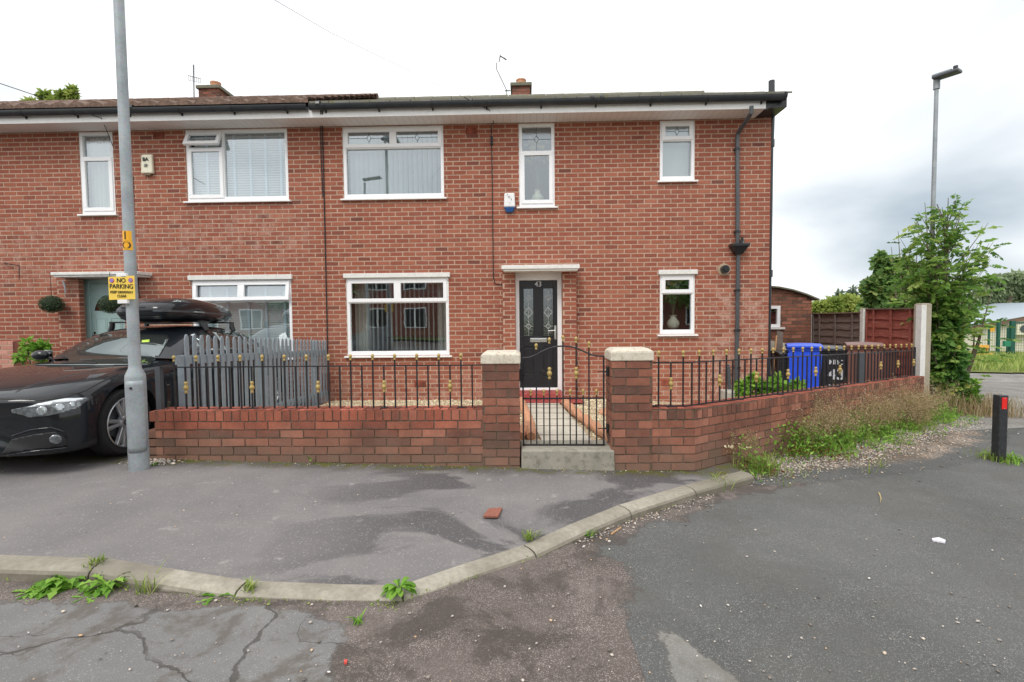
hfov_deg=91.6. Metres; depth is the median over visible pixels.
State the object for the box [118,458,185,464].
pebbles
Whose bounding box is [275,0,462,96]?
overhead cable
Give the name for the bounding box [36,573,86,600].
dandelion
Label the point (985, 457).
grass tuft
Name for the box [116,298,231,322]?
roof box
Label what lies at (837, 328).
fence panel
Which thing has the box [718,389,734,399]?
stone block
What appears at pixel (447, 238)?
brick house
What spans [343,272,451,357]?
window
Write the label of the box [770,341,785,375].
paving board
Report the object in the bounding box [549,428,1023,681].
tarmac patch
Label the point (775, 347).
broom handle
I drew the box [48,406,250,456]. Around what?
driveway
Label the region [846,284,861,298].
conifer tree
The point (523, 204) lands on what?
window
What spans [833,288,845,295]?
conifer tree
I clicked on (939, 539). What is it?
paper scrap
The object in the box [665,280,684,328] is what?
vase
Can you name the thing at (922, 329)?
concrete post
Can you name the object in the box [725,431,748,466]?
spindly weed
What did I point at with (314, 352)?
picket fence
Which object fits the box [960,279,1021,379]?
sapling
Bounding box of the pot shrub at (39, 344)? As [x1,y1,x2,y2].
[10,335,53,364]
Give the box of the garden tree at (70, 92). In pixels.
[19,83,81,100]
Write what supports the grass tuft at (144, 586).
on the tarmac patch at (54, 647)
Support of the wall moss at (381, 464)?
on the pavement
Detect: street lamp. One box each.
[113,0,149,471]
[928,65,961,400]
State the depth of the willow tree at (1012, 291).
40.30 m
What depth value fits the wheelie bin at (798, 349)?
8.58 m
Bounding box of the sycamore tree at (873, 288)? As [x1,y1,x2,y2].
[855,249,916,310]
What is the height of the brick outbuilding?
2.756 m
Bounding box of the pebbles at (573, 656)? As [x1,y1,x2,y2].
[18,490,1022,681]
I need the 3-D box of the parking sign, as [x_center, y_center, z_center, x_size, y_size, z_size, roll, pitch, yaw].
[-3.464,-0.469,4.479,0.237,0.267,0.139,0,3,1]
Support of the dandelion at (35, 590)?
on the tarmac patch at (54, 647)
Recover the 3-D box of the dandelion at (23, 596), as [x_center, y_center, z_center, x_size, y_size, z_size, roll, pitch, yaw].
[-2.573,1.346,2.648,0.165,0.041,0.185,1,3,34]
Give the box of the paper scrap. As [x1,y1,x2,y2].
[932,537,945,543]
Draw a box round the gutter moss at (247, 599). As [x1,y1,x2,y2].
[5,506,670,610]
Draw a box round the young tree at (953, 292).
[884,194,1012,410]
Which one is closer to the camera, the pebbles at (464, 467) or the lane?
the pebbles at (464, 467)
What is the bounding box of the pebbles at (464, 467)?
[186,460,670,472]
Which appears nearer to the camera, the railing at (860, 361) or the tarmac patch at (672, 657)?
the tarmac patch at (672, 657)
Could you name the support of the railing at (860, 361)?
on the garden wall at (694, 438)
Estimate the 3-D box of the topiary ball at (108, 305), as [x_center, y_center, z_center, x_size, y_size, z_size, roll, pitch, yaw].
[-6.769,-0.807,8.387,0.376,0.707,0.377,0,3,1]
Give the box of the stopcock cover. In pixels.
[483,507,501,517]
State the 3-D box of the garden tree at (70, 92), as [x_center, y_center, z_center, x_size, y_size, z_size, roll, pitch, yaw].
[-19.401,-4.900,21.370,2.572,11.924,0.955,0,3,1]
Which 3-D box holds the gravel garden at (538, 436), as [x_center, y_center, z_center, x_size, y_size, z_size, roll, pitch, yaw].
[2.300,1.176,8.326,12.724,0.574,5.669,-2,3,-23]
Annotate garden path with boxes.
[526,403,591,439]
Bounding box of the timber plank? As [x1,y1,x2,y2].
[775,331,782,375]
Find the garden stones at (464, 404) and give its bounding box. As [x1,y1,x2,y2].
[322,399,751,448]
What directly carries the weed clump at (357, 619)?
on the tarmac patch at (54, 647)
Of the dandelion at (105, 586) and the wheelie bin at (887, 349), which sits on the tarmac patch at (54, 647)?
the dandelion at (105, 586)
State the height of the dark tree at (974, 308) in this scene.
3.478 m
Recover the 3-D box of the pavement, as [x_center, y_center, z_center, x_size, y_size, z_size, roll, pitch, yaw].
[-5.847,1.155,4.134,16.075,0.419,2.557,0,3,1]
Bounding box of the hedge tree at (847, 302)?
[812,292,862,312]
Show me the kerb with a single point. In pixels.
(25, 568)
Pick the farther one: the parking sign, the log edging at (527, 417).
the log edging at (527, 417)
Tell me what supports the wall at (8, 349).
on the ground
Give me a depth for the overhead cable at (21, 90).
7.75 m
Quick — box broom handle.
[774,335,776,365]
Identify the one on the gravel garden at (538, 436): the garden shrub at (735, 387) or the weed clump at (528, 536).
the garden shrub at (735, 387)
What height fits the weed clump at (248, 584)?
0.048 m
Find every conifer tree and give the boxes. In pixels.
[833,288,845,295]
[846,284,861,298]
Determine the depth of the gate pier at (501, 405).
4.78 m
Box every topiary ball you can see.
[38,274,65,312]
[97,272,121,313]
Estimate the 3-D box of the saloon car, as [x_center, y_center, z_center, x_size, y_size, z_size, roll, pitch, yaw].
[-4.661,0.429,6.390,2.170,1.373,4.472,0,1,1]
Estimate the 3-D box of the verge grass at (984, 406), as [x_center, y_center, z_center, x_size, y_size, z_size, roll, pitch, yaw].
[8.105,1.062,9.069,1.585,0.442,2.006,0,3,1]
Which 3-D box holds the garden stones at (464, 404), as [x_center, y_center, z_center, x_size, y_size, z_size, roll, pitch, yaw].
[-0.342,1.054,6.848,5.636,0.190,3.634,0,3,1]
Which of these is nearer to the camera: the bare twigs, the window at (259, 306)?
the window at (259, 306)
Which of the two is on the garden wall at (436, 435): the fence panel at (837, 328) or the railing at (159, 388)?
the railing at (159, 388)
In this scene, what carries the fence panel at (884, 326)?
attached to the concrete post at (922, 329)
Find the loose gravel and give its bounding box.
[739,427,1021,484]
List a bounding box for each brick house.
[0,64,388,402]
[308,55,791,402]
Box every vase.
[524,136,548,199]
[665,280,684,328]
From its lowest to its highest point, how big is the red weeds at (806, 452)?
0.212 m
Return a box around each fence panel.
[812,312,860,345]
[865,308,913,376]
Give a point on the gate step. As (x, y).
(573, 457)
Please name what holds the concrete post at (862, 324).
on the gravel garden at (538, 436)
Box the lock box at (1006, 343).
[1002,341,1010,345]
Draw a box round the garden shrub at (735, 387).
[733,371,805,396]
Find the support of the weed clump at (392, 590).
on the kerb
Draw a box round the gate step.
[520,440,614,470]
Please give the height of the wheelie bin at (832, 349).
1.101 m
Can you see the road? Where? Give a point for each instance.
(485, 608)
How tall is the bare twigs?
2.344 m
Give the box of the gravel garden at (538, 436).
[320,399,687,446]
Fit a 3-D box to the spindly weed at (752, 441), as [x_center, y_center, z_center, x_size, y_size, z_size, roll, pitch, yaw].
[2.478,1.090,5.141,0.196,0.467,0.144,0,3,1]
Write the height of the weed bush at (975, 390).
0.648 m
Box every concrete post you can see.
[859,308,864,341]
[912,303,931,397]
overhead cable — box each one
[0,83,42,97]
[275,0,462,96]
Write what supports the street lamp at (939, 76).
on the lane
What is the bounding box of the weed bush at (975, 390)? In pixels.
[944,377,983,407]
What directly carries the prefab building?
on the ground
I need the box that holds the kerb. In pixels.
[0,471,753,600]
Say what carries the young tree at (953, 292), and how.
on the lane
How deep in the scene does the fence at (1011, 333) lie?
27.31 m
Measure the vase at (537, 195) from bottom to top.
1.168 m
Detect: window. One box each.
[77,132,118,215]
[182,128,291,202]
[187,274,292,359]
[340,125,446,200]
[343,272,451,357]
[517,123,557,208]
[657,120,697,182]
[657,269,697,335]
[771,306,784,328]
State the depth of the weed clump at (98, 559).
2.81 m
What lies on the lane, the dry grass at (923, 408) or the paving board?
the dry grass at (923, 408)
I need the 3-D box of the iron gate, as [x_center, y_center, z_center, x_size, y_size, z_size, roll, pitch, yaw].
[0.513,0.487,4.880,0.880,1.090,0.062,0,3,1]
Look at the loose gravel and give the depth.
5.56 m
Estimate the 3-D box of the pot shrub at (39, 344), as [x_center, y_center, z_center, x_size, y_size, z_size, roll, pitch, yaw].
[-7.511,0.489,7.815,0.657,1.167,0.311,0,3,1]
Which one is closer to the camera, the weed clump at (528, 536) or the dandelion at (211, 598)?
the dandelion at (211, 598)
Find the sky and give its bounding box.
[0,0,1023,301]
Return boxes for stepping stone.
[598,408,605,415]
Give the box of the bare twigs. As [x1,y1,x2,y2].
[891,207,927,297]
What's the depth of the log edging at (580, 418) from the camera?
6.02 m
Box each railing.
[155,353,481,409]
[652,343,915,407]
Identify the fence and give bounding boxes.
[175,334,327,406]
[981,319,1023,355]
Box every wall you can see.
[0,341,25,367]
[149,405,482,466]
[652,375,923,470]
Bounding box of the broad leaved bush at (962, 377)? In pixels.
[930,300,974,410]
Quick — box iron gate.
[519,335,608,445]
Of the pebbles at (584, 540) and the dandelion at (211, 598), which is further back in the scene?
the pebbles at (584, 540)
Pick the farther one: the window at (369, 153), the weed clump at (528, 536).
the window at (369, 153)
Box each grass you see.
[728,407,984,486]
[785,373,979,451]
[932,388,1023,417]
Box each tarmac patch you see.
[0,581,404,681]
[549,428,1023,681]
[625,612,760,681]
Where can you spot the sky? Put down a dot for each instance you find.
(852, 151)
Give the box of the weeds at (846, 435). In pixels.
[732,395,983,480]
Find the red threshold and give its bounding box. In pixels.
[525,399,582,402]
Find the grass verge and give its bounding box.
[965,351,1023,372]
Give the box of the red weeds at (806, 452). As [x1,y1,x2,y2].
[739,440,861,482]
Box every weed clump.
[82,550,110,569]
[237,577,262,593]
[344,607,367,625]
[380,577,416,599]
[522,527,544,541]
[980,450,1023,465]
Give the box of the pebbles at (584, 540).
[575,495,713,551]
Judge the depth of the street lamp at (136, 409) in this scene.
4.45 m
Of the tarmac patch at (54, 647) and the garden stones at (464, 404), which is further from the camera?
the garden stones at (464, 404)
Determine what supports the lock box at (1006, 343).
attached to the fence at (1011, 333)
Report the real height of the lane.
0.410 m
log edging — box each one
[520,396,535,439]
[520,421,534,439]
[561,399,607,441]
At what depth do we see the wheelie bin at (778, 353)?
8.86 m
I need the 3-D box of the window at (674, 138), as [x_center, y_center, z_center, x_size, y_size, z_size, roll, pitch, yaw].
[2.804,-3.215,8.515,0.682,1.038,0.275,0,3,1]
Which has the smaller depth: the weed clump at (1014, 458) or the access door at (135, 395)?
the access door at (135, 395)
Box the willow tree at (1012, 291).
[967,268,1023,304]
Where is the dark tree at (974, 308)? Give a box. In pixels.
[962,303,980,335]
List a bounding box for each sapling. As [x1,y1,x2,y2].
[883,231,940,307]
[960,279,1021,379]
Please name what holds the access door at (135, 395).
in the street lamp at (136, 409)
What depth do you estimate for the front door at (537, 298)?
8.71 m
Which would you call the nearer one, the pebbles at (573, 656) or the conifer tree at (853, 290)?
the pebbles at (573, 656)
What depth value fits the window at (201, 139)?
8.75 m
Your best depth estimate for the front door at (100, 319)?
8.94 m
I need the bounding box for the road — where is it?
[111,372,1017,681]
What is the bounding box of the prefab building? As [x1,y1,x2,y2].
[963,303,1023,350]
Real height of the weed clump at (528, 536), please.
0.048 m
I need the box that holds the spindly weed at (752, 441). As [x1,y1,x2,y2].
[746,424,759,456]
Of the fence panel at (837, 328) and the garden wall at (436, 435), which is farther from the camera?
the fence panel at (837, 328)
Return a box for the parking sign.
[108,273,134,303]
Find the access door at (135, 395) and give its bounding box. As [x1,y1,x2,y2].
[124,380,147,452]
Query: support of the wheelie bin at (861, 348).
on the gravel garden at (538, 436)
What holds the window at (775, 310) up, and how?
in the brick outbuilding
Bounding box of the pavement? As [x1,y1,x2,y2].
[0,455,739,585]
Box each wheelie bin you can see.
[771,350,787,379]
[784,343,823,387]
[821,345,846,385]
[841,342,885,382]
[882,347,898,377]
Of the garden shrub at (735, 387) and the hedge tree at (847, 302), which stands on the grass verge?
the hedge tree at (847, 302)
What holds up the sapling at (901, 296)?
on the lane
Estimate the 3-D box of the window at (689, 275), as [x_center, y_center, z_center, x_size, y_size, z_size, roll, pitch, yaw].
[2.841,-0.652,8.562,0.690,1.134,0.137,0,3,1]
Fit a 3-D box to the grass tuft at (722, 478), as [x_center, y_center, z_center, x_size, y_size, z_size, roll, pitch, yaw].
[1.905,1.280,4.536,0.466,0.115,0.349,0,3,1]
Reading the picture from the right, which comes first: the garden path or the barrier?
the barrier
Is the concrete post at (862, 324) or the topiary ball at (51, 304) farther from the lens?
the concrete post at (862, 324)
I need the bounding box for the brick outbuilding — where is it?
[771,286,819,342]
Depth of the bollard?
5.54 m
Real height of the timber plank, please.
1.272 m
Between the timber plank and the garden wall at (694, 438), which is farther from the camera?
the timber plank
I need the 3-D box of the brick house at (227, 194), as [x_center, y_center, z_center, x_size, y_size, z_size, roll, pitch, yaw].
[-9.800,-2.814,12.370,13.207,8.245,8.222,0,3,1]
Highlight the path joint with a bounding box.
[527,404,579,425]
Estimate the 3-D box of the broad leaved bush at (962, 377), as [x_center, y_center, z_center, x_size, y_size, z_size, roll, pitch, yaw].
[7.731,0.258,8.778,0.822,2.035,0.425,0,3,1]
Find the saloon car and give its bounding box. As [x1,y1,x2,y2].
[0,321,288,456]
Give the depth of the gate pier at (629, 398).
4.75 m
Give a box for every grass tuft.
[112,555,174,595]
[701,472,742,492]
[735,451,787,476]
[950,445,1023,463]
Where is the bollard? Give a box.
[991,394,1008,461]
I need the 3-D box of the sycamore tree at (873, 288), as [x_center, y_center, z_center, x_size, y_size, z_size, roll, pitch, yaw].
[10.654,-0.582,13.715,2.238,3.880,1.072,0,3,1]
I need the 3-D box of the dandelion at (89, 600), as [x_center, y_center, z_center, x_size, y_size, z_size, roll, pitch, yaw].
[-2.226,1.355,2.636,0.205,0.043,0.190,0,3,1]
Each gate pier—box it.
[481,350,520,467]
[605,347,653,470]
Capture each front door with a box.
[90,284,124,335]
[519,280,557,387]
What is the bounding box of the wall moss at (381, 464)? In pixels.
[177,459,683,472]
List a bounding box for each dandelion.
[12,589,46,601]
[24,579,70,600]
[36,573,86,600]
[71,590,103,602]
[76,572,129,598]
[195,592,236,604]
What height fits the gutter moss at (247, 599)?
0.181 m
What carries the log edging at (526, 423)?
on the gravel garden at (538, 436)
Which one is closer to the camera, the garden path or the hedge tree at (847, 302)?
the garden path
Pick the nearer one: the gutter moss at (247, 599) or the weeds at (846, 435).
the gutter moss at (247, 599)
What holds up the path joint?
on the garden path
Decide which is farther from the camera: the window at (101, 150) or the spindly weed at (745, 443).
the window at (101, 150)
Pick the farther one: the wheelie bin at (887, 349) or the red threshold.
the wheelie bin at (887, 349)
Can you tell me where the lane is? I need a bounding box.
[926,372,1023,431]
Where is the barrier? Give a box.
[979,345,992,354]
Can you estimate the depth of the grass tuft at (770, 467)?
4.96 m

